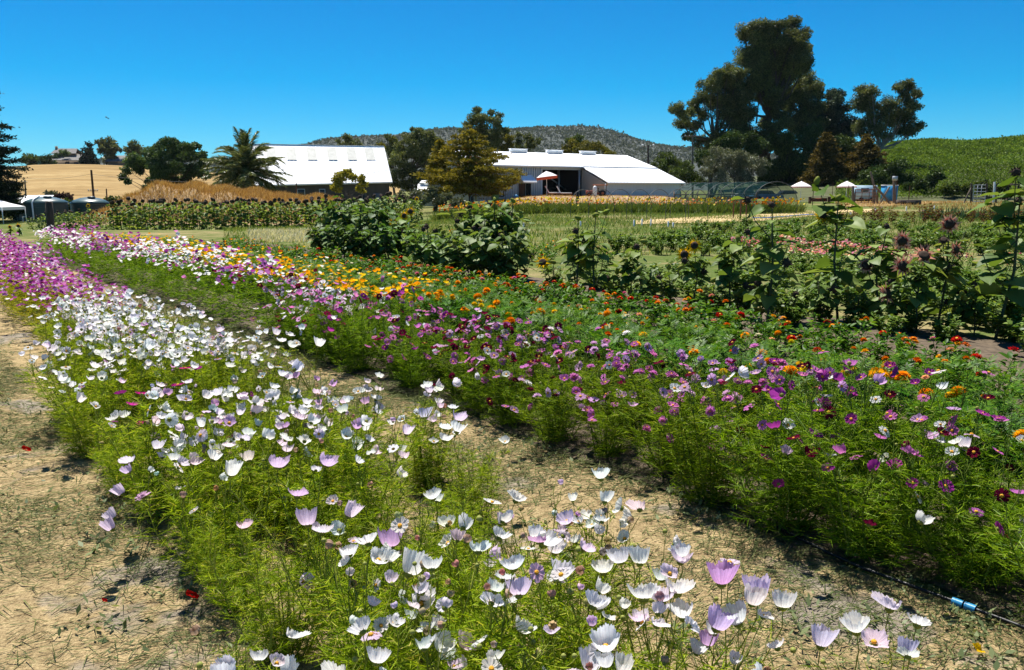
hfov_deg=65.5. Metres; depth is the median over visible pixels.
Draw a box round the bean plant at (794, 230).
[788,224,800,237]
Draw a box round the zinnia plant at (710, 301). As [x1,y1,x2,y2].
[693,289,735,327]
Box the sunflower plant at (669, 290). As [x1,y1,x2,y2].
[650,264,690,306]
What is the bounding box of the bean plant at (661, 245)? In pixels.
[651,239,668,254]
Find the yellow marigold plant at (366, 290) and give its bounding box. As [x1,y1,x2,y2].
[356,285,407,330]
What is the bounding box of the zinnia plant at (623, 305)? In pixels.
[592,292,637,333]
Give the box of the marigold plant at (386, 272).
[361,268,402,291]
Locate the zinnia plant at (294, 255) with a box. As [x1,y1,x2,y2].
[280,246,304,261]
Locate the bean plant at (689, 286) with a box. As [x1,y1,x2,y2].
[675,281,711,303]
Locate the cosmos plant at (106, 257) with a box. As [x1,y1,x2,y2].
[86,236,121,268]
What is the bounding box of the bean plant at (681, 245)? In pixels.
[678,238,692,252]
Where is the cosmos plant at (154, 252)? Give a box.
[149,246,179,287]
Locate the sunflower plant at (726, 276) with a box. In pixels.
[710,226,762,307]
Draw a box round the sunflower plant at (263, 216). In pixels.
[256,200,269,226]
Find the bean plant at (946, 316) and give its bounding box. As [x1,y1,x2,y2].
[929,312,961,333]
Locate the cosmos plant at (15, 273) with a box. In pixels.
[0,266,45,312]
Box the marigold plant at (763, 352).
[704,347,813,443]
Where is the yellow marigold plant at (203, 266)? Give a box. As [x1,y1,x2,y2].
[192,255,215,280]
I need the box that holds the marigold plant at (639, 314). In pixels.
[594,310,656,337]
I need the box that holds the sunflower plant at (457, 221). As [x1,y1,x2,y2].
[453,202,489,275]
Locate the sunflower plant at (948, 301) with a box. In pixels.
[935,288,972,333]
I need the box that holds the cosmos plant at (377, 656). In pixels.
[210,627,390,669]
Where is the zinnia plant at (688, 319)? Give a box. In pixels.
[660,308,704,343]
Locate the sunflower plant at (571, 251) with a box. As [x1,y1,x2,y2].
[552,215,602,294]
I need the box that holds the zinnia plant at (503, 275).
[477,271,508,286]
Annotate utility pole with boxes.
[88,170,97,195]
[642,144,654,163]
[684,135,700,197]
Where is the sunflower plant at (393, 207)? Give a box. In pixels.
[391,197,401,217]
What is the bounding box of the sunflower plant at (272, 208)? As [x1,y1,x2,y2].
[264,200,276,226]
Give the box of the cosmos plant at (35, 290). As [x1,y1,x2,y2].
[17,275,78,327]
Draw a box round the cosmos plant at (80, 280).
[55,270,97,294]
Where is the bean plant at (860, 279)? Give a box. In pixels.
[837,278,868,297]
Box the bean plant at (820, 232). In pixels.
[807,225,830,240]
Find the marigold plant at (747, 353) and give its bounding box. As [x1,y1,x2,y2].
[718,337,789,399]
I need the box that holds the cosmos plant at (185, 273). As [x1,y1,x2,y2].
[167,250,206,295]
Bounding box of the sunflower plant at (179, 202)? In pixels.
[178,201,183,229]
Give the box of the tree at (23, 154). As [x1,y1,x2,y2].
[21,153,37,163]
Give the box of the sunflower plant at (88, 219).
[85,211,93,229]
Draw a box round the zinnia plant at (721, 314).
[716,303,752,331]
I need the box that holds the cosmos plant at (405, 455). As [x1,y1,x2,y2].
[321,444,419,560]
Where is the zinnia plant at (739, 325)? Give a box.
[701,309,751,358]
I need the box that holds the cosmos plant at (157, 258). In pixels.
[143,238,181,282]
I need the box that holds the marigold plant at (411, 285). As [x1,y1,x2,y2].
[403,283,414,318]
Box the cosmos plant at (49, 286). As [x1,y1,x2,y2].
[26,276,64,305]
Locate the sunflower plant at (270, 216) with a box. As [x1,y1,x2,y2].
[265,202,275,226]
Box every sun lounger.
[545,186,560,194]
[556,186,571,194]
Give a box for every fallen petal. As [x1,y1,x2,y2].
[21,445,30,450]
[186,590,198,597]
[972,642,985,652]
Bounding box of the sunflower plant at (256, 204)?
[251,199,262,227]
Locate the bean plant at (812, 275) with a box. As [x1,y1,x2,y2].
[796,273,831,295]
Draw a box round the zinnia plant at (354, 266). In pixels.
[346,258,368,280]
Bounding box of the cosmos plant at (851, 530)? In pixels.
[751,387,970,569]
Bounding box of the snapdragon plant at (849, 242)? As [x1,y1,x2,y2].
[813,239,852,257]
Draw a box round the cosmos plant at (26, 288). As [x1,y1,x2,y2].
[1,271,61,312]
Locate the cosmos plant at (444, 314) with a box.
[416,307,493,380]
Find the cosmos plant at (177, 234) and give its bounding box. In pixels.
[137,230,194,289]
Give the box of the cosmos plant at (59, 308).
[49,297,83,323]
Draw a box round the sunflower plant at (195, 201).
[190,199,203,227]
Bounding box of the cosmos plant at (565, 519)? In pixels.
[486,467,681,667]
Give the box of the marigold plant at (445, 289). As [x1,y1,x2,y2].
[408,280,457,319]
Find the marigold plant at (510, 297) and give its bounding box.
[472,289,520,335]
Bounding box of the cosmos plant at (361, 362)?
[316,296,392,373]
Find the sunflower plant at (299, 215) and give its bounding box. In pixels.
[293,200,305,226]
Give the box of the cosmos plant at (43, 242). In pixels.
[34,227,51,255]
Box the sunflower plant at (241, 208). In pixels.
[233,197,247,226]
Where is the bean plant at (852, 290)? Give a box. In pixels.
[833,282,873,307]
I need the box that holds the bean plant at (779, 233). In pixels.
[762,228,784,241]
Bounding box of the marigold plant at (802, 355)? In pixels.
[782,343,856,402]
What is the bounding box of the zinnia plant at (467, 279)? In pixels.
[462,273,486,290]
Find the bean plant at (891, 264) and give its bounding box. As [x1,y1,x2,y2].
[887,261,916,274]
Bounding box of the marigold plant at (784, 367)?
[753,346,811,403]
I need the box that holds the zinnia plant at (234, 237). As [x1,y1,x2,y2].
[229,236,252,246]
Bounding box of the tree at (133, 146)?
[122,139,143,158]
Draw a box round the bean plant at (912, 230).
[896,227,914,235]
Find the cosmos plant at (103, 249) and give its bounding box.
[88,230,141,282]
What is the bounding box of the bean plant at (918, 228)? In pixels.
[915,224,927,233]
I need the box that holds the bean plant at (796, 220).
[791,217,807,225]
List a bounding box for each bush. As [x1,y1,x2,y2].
[0,182,23,220]
[43,189,58,196]
[54,191,74,200]
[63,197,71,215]
[103,195,120,201]
[392,184,444,208]
[432,191,467,208]
[857,157,918,188]
[902,177,932,192]
[937,180,975,196]
[971,179,1012,194]
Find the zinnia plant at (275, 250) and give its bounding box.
[264,247,289,256]
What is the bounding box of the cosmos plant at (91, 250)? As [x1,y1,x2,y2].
[71,236,110,264]
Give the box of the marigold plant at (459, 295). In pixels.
[441,288,497,322]
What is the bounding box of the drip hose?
[655,463,1023,628]
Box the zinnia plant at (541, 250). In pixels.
[536,245,557,264]
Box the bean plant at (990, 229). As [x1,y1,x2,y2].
[981,221,995,231]
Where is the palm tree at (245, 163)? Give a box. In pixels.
[199,126,292,193]
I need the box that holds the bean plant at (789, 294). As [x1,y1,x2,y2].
[779,288,796,299]
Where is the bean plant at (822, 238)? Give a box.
[817,234,834,246]
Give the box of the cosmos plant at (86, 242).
[66,231,100,264]
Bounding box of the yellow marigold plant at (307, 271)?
[297,268,347,296]
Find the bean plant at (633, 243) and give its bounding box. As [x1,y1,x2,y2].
[630,239,642,250]
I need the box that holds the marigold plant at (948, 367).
[888,347,982,434]
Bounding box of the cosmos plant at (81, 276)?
[61,269,125,313]
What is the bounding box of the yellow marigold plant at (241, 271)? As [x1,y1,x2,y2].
[232,261,259,291]
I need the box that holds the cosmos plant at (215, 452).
[129,407,292,584]
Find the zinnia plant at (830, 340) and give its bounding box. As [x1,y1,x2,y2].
[792,323,844,364]
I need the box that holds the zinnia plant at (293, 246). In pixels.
[278,242,300,262]
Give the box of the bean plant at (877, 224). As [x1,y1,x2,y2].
[870,221,888,227]
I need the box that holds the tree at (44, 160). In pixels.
[36,153,57,164]
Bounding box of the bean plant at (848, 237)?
[837,232,853,247]
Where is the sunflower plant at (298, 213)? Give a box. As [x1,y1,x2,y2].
[290,198,301,226]
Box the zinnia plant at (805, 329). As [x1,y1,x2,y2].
[775,316,823,361]
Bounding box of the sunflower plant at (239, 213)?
[233,199,243,227]
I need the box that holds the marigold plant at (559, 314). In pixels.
[523,303,577,350]
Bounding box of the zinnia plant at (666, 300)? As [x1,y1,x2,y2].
[656,296,692,325]
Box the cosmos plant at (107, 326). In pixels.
[76,316,195,415]
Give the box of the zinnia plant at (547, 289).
[536,281,560,308]
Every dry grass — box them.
[76,179,346,221]
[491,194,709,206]
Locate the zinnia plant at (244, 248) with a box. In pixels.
[233,244,255,252]
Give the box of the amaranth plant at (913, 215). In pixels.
[910,210,918,222]
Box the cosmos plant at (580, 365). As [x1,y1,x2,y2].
[560,328,659,422]
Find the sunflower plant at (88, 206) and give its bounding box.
[86,204,91,229]
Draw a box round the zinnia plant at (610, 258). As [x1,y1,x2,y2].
[596,248,615,268]
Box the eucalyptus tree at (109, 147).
[94,135,122,164]
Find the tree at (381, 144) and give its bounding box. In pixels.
[374,142,385,148]
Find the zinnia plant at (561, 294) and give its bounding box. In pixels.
[541,280,574,308]
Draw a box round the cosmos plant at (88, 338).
[71,313,171,408]
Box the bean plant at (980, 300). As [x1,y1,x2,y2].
[968,288,1000,316]
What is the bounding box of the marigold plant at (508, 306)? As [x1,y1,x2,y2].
[491,295,528,327]
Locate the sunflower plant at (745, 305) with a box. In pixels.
[728,281,756,315]
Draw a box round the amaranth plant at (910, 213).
[903,211,912,220]
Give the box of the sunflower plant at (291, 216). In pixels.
[287,204,296,224]
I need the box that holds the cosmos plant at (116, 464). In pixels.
[80,419,160,495]
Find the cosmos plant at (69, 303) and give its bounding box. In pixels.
[46,299,70,333]
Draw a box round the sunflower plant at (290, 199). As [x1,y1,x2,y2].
[286,198,296,225]
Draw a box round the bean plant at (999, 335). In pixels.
[990,317,1021,338]
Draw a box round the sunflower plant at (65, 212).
[60,211,69,229]
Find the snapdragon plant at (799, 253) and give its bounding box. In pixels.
[787,245,809,261]
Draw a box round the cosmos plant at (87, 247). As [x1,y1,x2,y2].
[80,237,115,274]
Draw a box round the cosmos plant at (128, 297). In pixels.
[106,294,173,332]
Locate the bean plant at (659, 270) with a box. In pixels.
[641,263,667,277]
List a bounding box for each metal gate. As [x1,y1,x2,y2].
[855,189,878,202]
[972,185,985,201]
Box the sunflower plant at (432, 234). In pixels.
[415,223,446,273]
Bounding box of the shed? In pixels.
[13,195,53,220]
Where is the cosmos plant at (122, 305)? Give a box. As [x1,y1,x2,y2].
[102,299,144,322]
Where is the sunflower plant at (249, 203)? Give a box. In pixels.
[244,202,255,227]
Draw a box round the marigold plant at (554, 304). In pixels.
[527,298,566,321]
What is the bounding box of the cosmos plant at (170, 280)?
[157,249,207,304]
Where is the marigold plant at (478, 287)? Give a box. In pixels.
[449,276,505,301]
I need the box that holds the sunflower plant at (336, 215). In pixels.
[315,201,373,256]
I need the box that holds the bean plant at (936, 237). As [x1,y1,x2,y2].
[927,230,951,248]
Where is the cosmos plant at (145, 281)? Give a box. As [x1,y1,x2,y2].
[116,238,172,294]
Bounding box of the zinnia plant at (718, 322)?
[687,320,725,341]
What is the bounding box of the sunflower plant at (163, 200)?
[157,198,172,229]
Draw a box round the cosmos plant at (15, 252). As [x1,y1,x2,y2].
[0,248,42,270]
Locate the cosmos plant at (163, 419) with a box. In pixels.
[148,378,209,442]
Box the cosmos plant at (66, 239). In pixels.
[49,224,99,261]
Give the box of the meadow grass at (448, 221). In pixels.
[222,211,1023,255]
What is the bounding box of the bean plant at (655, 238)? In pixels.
[638,234,658,249]
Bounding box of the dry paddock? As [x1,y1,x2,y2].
[845,201,948,206]
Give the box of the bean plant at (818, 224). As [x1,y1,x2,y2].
[813,220,828,225]
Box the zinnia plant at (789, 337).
[745,323,797,357]
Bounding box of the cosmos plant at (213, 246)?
[176,242,239,301]
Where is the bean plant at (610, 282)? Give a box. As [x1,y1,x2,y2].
[600,272,617,293]
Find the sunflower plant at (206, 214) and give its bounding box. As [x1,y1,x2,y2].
[199,199,213,228]
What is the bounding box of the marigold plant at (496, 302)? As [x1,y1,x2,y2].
[453,293,514,349]
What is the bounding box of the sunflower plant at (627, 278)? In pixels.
[616,239,654,301]
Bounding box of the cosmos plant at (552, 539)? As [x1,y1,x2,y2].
[483,489,565,651]
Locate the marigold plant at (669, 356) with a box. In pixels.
[606,328,705,405]
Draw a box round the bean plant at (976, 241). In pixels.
[973,234,998,254]
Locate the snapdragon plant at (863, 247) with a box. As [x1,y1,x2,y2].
[857,243,874,255]
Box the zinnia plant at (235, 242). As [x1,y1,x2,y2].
[228,238,249,249]
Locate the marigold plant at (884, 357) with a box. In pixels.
[825,346,918,407]
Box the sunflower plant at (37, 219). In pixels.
[33,215,40,229]
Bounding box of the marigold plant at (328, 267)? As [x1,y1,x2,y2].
[300,260,342,281]
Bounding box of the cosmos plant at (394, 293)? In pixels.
[364,275,425,361]
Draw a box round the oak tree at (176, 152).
[116,135,211,189]
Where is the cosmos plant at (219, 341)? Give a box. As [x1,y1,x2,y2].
[157,326,255,414]
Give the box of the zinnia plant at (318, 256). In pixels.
[310,248,338,266]
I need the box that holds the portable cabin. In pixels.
[880,185,898,201]
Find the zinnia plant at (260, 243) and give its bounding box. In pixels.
[249,238,265,249]
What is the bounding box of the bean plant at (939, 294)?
[921,291,948,304]
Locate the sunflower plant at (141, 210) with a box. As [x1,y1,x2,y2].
[140,205,149,229]
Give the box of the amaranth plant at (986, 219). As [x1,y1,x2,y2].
[980,208,991,222]
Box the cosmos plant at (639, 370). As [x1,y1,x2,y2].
[596,330,688,440]
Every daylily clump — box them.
[426,205,449,220]
[440,204,464,218]
[452,202,473,218]
[514,198,530,213]
[521,199,544,213]
[533,198,558,213]
[541,196,555,208]
[549,197,573,213]
[558,199,579,213]
[568,196,594,212]
[583,199,602,212]
[596,198,617,212]
[611,195,627,205]
[612,200,625,212]
[619,196,636,209]
[620,197,643,213]
[637,197,651,208]
[638,200,652,212]
[646,200,665,213]
[658,197,680,212]
[671,199,692,213]
[683,199,704,213]
[692,197,717,213]
[713,197,734,213]
[726,198,745,213]
[736,201,751,212]
[747,201,764,213]
[756,199,778,213]
[764,197,787,210]
[765,199,789,213]
[781,200,803,212]
[783,198,797,210]
[792,198,808,211]
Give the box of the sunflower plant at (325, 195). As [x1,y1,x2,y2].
[320,194,332,213]
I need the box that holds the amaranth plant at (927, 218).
[916,204,933,223]
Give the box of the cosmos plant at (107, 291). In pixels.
[66,283,144,330]
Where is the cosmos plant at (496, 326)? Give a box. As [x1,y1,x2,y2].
[471,314,551,400]
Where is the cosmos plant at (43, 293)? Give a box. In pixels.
[10,285,72,339]
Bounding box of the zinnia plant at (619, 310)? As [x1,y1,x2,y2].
[608,301,660,333]
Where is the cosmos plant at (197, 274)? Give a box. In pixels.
[173,248,223,299]
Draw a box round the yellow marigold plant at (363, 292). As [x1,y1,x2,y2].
[348,284,383,316]
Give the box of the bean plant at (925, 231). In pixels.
[920,228,934,239]
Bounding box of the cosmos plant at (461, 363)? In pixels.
[432,321,527,414]
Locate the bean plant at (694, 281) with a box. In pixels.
[675,277,703,288]
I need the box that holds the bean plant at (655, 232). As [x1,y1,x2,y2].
[650,229,667,244]
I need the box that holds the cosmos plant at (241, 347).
[206,330,268,395]
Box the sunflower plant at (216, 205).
[211,204,223,229]
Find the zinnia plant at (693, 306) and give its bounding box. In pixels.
[667,300,702,342]
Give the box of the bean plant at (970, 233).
[963,228,975,238]
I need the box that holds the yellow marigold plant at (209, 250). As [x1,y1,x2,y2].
[184,247,215,277]
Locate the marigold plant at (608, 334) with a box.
[564,315,658,401]
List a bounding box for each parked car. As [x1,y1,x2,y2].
[731,190,753,196]
[749,190,783,198]
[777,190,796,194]
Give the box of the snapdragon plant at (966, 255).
[936,249,972,268]
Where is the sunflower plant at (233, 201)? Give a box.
[227,199,240,227]
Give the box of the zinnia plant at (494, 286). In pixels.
[484,279,512,298]
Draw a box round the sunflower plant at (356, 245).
[331,218,375,259]
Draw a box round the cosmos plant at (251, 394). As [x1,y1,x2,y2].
[219,379,290,432]
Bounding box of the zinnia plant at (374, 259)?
[356,255,376,270]
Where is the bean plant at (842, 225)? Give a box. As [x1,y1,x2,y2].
[837,221,849,232]
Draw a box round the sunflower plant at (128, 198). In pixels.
[121,196,135,229]
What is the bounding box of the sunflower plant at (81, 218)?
[75,209,85,229]
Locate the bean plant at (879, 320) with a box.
[871,310,907,335]
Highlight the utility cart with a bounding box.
[492,188,505,202]
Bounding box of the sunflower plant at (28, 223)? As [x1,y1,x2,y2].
[26,216,33,228]
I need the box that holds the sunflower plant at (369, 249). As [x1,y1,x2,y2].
[347,222,389,265]
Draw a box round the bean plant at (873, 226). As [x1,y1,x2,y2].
[865,221,875,233]
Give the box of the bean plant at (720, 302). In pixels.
[713,293,742,310]
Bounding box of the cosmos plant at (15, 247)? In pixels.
[8,241,32,277]
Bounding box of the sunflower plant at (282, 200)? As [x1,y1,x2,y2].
[278,199,289,224]
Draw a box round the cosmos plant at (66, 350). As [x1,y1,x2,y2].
[14,329,135,431]
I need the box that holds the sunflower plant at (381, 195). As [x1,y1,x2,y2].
[378,194,387,222]
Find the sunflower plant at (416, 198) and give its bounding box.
[414,196,419,223]
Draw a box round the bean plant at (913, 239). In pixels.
[907,235,918,251]
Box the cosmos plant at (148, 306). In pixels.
[125,303,164,331]
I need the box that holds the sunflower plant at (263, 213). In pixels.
[258,201,268,226]
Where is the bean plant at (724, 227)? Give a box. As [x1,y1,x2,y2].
[715,220,730,233]
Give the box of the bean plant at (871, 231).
[862,228,884,238]
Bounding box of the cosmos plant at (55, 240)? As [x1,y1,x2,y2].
[49,231,78,262]
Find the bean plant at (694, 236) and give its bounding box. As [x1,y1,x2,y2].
[677,229,698,242]
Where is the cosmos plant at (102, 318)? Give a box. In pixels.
[59,312,136,347]
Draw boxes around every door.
[373,193,380,204]
[519,183,524,196]
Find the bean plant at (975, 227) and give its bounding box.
[970,226,983,237]
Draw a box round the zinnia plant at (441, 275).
[420,274,444,288]
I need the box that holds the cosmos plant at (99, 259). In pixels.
[76,240,115,274]
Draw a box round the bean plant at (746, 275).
[713,269,754,291]
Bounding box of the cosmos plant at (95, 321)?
[53,311,109,377]
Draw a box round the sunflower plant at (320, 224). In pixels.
[308,203,348,254]
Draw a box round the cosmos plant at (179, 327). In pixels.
[132,313,229,401]
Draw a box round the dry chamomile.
[246,227,313,242]
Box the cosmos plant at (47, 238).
[35,225,64,256]
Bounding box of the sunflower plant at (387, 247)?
[371,223,401,263]
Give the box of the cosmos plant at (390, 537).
[368,526,431,667]
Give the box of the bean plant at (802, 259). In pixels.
[790,252,816,272]
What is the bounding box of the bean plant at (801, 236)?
[795,232,813,247]
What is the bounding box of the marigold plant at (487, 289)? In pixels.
[426,287,496,340]
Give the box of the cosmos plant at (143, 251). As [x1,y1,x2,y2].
[120,239,167,289]
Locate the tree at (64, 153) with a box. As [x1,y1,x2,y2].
[53,149,70,158]
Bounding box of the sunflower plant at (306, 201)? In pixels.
[298,199,310,225]
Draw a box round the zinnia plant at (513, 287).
[507,280,537,295]
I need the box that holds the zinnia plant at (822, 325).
[806,312,843,353]
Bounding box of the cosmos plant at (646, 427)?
[586,353,743,479]
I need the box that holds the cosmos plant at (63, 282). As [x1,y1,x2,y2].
[29,280,78,313]
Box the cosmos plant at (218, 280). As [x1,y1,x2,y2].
[188,259,255,327]
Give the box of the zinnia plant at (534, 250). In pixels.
[526,243,539,260]
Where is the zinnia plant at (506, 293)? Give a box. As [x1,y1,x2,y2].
[501,284,543,317]
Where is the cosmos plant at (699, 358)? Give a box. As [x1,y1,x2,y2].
[645,350,743,457]
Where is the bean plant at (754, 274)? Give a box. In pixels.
[732,265,761,288]
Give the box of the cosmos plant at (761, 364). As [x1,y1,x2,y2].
[713,331,838,477]
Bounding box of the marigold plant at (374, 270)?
[351,269,391,302]
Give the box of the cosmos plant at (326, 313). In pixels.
[280,287,378,363]
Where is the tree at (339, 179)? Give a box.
[329,168,368,197]
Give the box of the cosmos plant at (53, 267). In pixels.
[28,257,74,288]
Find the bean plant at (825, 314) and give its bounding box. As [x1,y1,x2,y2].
[798,300,834,323]
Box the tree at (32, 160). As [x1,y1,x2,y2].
[22,154,37,164]
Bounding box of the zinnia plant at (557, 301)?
[532,287,571,319]
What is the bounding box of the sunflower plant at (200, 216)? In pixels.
[195,201,204,229]
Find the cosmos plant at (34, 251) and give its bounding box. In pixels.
[0,238,54,260]
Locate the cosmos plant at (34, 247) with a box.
[15,239,53,280]
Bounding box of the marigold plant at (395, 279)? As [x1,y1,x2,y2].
[391,272,434,312]
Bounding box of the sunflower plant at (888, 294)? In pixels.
[871,277,912,329]
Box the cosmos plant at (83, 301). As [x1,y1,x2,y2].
[19,295,97,357]
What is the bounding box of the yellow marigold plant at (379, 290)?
[357,283,404,319]
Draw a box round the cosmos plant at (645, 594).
[591,542,695,669]
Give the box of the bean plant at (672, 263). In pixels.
[664,257,688,277]
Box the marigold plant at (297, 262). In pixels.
[283,256,308,273]
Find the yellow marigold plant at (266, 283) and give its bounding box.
[250,270,288,303]
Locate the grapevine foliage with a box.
[835,134,1023,198]
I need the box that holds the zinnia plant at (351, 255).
[335,254,360,268]
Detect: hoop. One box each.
[570,189,596,217]
[588,189,614,216]
[606,189,631,216]
[626,189,650,218]
[646,189,670,218]
[665,189,688,219]
[685,189,707,219]
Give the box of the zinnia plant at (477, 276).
[468,270,493,292]
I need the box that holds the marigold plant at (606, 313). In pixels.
[559,310,625,386]
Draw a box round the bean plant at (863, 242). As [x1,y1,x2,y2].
[851,235,869,248]
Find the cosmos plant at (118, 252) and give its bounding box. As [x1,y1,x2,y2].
[102,236,131,273]
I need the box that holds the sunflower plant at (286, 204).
[282,201,292,226]
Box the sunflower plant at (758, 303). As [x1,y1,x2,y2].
[749,281,781,324]
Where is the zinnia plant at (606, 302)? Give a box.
[577,297,612,321]
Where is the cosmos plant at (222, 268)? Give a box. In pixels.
[212,262,256,318]
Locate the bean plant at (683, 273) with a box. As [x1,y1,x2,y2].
[676,269,703,281]
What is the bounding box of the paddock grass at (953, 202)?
[835,200,1023,210]
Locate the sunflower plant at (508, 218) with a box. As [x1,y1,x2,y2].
[469,197,516,277]
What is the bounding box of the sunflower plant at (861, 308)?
[839,285,872,325]
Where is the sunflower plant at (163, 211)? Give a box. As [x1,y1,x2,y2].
[154,198,166,229]
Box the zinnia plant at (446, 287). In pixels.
[429,278,458,306]
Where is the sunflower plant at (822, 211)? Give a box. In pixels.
[801,176,868,319]
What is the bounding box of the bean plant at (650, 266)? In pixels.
[633,263,660,280]
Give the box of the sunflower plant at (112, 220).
[108,205,117,229]
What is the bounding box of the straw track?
[636,209,871,223]
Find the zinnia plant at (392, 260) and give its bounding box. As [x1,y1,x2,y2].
[379,253,404,274]
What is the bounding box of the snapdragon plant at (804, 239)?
[785,238,809,257]
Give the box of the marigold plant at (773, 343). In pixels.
[734,330,802,373]
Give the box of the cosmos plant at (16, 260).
[0,254,47,303]
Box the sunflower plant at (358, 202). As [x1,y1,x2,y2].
[343,201,368,256]
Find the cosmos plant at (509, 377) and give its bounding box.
[464,336,556,428]
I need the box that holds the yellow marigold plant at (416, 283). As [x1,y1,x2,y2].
[364,281,426,325]
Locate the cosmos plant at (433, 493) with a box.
[317,487,468,656]
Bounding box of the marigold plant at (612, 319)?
[579,310,630,355]
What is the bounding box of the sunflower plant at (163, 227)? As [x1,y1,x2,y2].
[156,200,168,229]
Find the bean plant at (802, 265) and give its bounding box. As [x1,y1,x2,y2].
[794,263,832,282]
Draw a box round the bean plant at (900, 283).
[886,274,932,297]
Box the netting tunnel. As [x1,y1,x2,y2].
[673,181,797,211]
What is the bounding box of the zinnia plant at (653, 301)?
[639,295,686,335]
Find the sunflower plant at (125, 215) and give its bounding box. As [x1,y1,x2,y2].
[121,204,133,229]
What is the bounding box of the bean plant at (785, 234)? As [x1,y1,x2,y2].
[775,228,792,238]
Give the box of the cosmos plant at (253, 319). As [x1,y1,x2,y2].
[247,279,328,344]
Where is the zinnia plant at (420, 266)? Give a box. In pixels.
[402,262,425,282]
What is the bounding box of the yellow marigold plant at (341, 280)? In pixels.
[326,274,372,304]
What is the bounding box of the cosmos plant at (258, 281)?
[256,264,299,322]
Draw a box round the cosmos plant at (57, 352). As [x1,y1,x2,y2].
[39,322,136,411]
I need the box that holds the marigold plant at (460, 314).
[437,294,481,351]
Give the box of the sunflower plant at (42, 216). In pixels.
[40,214,46,229]
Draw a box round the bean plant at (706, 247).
[698,240,711,254]
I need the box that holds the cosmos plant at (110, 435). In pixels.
[85,404,148,470]
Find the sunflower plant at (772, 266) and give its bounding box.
[731,195,802,324]
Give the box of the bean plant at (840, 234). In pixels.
[828,229,846,243]
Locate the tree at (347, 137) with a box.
[335,132,362,145]
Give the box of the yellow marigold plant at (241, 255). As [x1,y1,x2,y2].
[202,253,244,287]
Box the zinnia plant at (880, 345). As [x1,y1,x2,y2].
[859,332,912,367]
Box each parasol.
[536,171,557,195]
[791,181,811,201]
[836,181,856,193]
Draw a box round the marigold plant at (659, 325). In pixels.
[625,318,679,366]
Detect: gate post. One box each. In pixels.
[851,186,854,201]
[870,172,878,203]
[872,190,875,201]
[874,185,890,203]
[893,181,895,202]
[970,183,972,202]
[992,182,995,202]
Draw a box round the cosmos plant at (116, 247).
[100,231,135,271]
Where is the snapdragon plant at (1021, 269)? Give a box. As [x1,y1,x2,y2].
[1017,253,1023,274]
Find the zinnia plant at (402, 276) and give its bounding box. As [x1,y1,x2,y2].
[384,272,412,285]
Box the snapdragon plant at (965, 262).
[951,256,974,269]
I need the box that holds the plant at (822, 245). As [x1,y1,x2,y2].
[817,240,830,252]
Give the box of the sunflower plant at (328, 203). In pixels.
[314,201,334,239]
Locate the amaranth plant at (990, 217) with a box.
[987,205,993,219]
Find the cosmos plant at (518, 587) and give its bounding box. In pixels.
[380,515,615,669]
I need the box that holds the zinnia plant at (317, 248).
[316,246,341,262]
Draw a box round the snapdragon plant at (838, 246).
[829,239,864,267]
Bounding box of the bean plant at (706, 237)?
[696,229,719,242]
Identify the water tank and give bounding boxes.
[22,195,69,221]
[69,196,108,217]
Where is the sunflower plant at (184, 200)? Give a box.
[181,198,191,229]
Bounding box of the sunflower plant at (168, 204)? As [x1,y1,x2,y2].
[164,203,173,229]
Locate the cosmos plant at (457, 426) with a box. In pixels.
[418,407,467,481]
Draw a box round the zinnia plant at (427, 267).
[417,264,441,287]
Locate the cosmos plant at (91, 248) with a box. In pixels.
[72,232,109,268]
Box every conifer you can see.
[0,93,33,205]
[77,140,100,164]
[413,123,526,203]
[421,139,451,211]
[795,131,853,186]
[835,133,893,183]
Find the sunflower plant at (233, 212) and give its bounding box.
[229,200,238,227]
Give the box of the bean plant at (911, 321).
[887,310,929,331]
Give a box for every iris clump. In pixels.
[920,207,932,218]
[935,206,947,218]
[952,209,965,219]
[953,206,970,218]
[971,207,985,218]
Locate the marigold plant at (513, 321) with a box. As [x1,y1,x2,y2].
[489,310,553,369]
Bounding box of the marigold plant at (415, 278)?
[370,273,424,311]
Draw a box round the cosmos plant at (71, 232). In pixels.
[54,223,92,255]
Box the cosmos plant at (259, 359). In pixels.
[223,323,304,411]
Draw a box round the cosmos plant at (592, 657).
[425,626,613,669]
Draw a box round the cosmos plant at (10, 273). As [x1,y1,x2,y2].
[0,259,29,297]
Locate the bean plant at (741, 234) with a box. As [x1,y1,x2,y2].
[735,231,745,238]
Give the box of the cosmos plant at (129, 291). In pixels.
[90,289,150,326]
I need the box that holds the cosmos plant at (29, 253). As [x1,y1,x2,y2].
[0,244,43,270]
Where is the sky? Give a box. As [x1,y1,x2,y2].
[0,0,1023,165]
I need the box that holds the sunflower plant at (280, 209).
[274,198,286,226]
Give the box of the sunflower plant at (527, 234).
[511,217,535,279]
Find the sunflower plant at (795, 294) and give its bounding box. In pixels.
[777,280,815,319]
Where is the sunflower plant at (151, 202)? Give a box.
[147,198,158,226]
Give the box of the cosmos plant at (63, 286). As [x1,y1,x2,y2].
[37,278,99,323]
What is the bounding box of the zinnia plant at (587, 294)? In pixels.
[569,287,600,309]
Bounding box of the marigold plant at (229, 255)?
[211,252,249,272]
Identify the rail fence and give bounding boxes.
[673,192,756,201]
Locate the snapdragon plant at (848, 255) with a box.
[839,250,863,268]
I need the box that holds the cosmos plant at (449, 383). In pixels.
[426,318,480,399]
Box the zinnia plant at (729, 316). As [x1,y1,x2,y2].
[694,303,746,338]
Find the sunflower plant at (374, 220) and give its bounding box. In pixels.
[351,205,400,257]
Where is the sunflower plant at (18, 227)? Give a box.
[15,223,22,234]
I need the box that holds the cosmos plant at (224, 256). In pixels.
[212,246,270,310]
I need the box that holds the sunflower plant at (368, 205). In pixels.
[361,204,393,234]
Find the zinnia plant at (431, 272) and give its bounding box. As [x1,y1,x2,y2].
[428,263,458,282]

